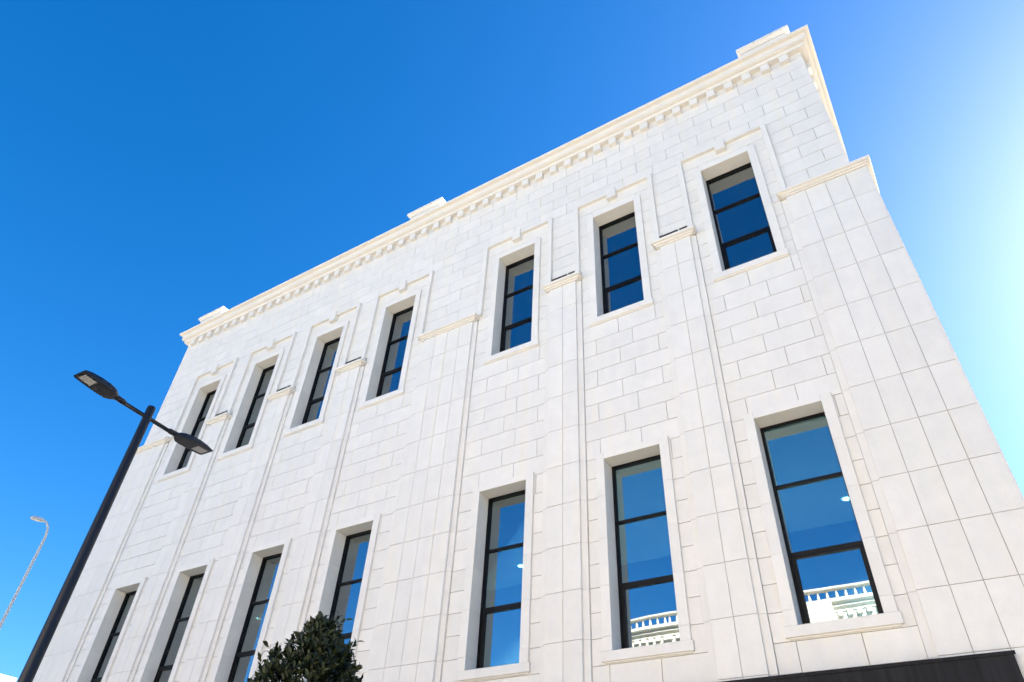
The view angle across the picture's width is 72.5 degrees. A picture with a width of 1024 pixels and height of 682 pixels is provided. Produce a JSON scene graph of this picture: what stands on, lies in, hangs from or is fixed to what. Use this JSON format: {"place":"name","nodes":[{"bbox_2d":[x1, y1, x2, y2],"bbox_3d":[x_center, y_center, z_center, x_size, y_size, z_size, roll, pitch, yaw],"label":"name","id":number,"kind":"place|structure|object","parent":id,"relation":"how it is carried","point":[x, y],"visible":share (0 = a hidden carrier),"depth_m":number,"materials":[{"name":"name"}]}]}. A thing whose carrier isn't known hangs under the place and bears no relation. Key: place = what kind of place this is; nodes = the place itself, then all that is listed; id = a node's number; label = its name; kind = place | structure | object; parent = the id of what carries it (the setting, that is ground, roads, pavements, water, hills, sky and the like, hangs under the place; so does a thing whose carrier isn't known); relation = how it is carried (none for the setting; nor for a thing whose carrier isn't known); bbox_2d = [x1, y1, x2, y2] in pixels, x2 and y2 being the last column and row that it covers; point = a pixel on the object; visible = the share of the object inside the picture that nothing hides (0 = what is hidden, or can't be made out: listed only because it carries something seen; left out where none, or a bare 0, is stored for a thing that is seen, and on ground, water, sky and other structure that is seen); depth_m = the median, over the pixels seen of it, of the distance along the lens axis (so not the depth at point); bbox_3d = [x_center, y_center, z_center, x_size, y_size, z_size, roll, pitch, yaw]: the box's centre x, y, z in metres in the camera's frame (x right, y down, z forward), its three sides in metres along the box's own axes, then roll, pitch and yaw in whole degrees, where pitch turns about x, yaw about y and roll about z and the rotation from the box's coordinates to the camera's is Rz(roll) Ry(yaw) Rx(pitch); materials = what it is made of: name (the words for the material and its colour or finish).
{"place":"outdoors","nodes":[
{"label":"outdoors","id":0,"kind":"place"},
{"bbox_2d":[0,516,48,628],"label":"street lamp","id":1,"kind":"object","parent":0,"point":[37,518],"visible":1,"depth_m":23.27,"materials":[{"name":"grey metal"}]},
{"bbox_2d":[17,370,212,681],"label":"street lamp","id":2,"kind":"object","parent":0,"point":[99,385],"visible":1,"depth_m":8.20,"materials":[{"name":"black metal"}]},
{"bbox_2d":[247,611,363,681],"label":"laurel tree","id":3,"kind":"object","parent":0,"point":[307,660],"visible":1,"depth_m":6.97,"materials":[{"name":"green plant"}]},
{"bbox_2d":[0,0,1023,681],"label":"sky","id":4,"kind":"structure","parent":0,"point":[165,165],"materials":[{"name":"blue"}]},
{"bbox_2d":[33,25,1023,681],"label":"stone building","id":5,"kind":"structure","parent":0,"point":[673,385],"depth_m":14.07,"materials":[{"name":"stone"}]},
{"bbox_2d":[74,577,147,681],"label":"window","id":6,"kind":"structure","parent":5,"relation":"in","point":[99,658],"depth_m":18.08,"materials":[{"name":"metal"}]},
{"bbox_2d":[136,558,214,681],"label":"window","id":7,"kind":"structure","parent":5,"relation":"in","point":[165,651],"depth_m":16.84,"materials":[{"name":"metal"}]},
{"bbox_2d":[157,357,238,481],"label":"window","id":8,"kind":"structure","parent":5,"relation":"in","point":[179,461],"depth_m":22.40,"materials":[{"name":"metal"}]},
{"bbox_2d":[209,538,291,681],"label":"window","id":9,"kind":"structure","parent":5,"relation":"in","point":[247,626],"depth_m":15.61,"materials":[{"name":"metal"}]},
{"bbox_2d":[217,331,296,460],"bbox_3d":[-7.596,1.688,21.003,2.070,4.150,0.515,-20,-46,25],"label":"window","id":10,"kind":"structure","parent":5,"relation":"in","point":[241,434],"depth_m":21.14,"materials":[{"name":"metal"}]},
{"bbox_2d":[283,302,361,436],"bbox_3d":[-5.332,0.851,19.861,2.070,4.150,0.515,-20,-46,25],"label":"window","id":11,"kind":"structure","parent":5,"relation":"in","point":[310,404],"depth_m":19.99,"materials":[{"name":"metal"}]},
{"bbox_2d":[303,513,381,681],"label":"window","id":12,"kind":"structure","parent":5,"relation":"in","point":[343,586],"depth_m":14.73,"materials":[{"name":"stone"}]},
{"bbox_2d":[358,270,433,409],"bbox_3d":[-3.068,0.014,18.720,2.070,4.150,0.515,-20,-46,25],"label":"window","id":13,"kind":"structure","parent":5,"relation":"in","point":[386,375],"depth_m":18.84,"materials":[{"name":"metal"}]},
{"bbox_2d":[454,472,534,681],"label":"window","id":14,"kind":"structure","parent":5,"relation":"in","point":[500,541],"depth_m":12.73,"materials":[{"name":"stone"}]},
{"bbox_2d":[477,217,552,364],"bbox_3d":[0.154,-1.177,17.095,2.070,4.150,0.515,-20,-46,25],"label":"window","id":15,"kind":"structure","parent":5,"relation":"in","point":[513,322],"depth_m":17.20,"materials":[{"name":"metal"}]},
{"bbox_2d":[574,173,659,326],"bbox_3d":[2.443,-2.024,15.941,2.070,4.150,0.515,-20,-46,25],"label":"window","id":16,"kind":"structure","parent":5,"relation":"in","point":[619,277],"depth_m":16.03,"materials":[{"name":"stone"}]},
{"bbox_2d":[595,436,694,663],"bbox_3d":[2.139,3.342,11.404,1.444,3.584,0.445,-20,-46,25],"label":"window","id":17,"kind":"structure","parent":5,"relation":"in","point":[614,623],"depth_m":11.24,"materials":[{"name":"stone"}]},
{"bbox_2d":[676,122,789,281],"bbox_3d":[4.741,-2.873,14.782,2.070,4.150,0.515,-20,-46,25],"label":"window","id":18,"kind":"structure","parent":5,"relation":"in","point":[743,232],"depth_m":14.85,"materials":[{"name":"stone"}]},
{"bbox_2d":[743,391,903,639],"bbox_3d":[4.437,2.492,10.245,1.444,3.584,0.445,-20,-46,25],"label":"window","id":19,"kind":"structure","parent":5,"relation":"in","point":[798,625],"depth_m":10.00,"materials":[{"name":"stone"}]},
{"label":"ground","id":20,"kind":"structure","parent":0,"visible":0},
{"bbox_2d":[0,674,16,681],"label":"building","id":21,"kind":"structure","parent":20,"relation":"on","point":[4,678],"depth_m":47.32,"materials":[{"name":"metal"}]}
]}

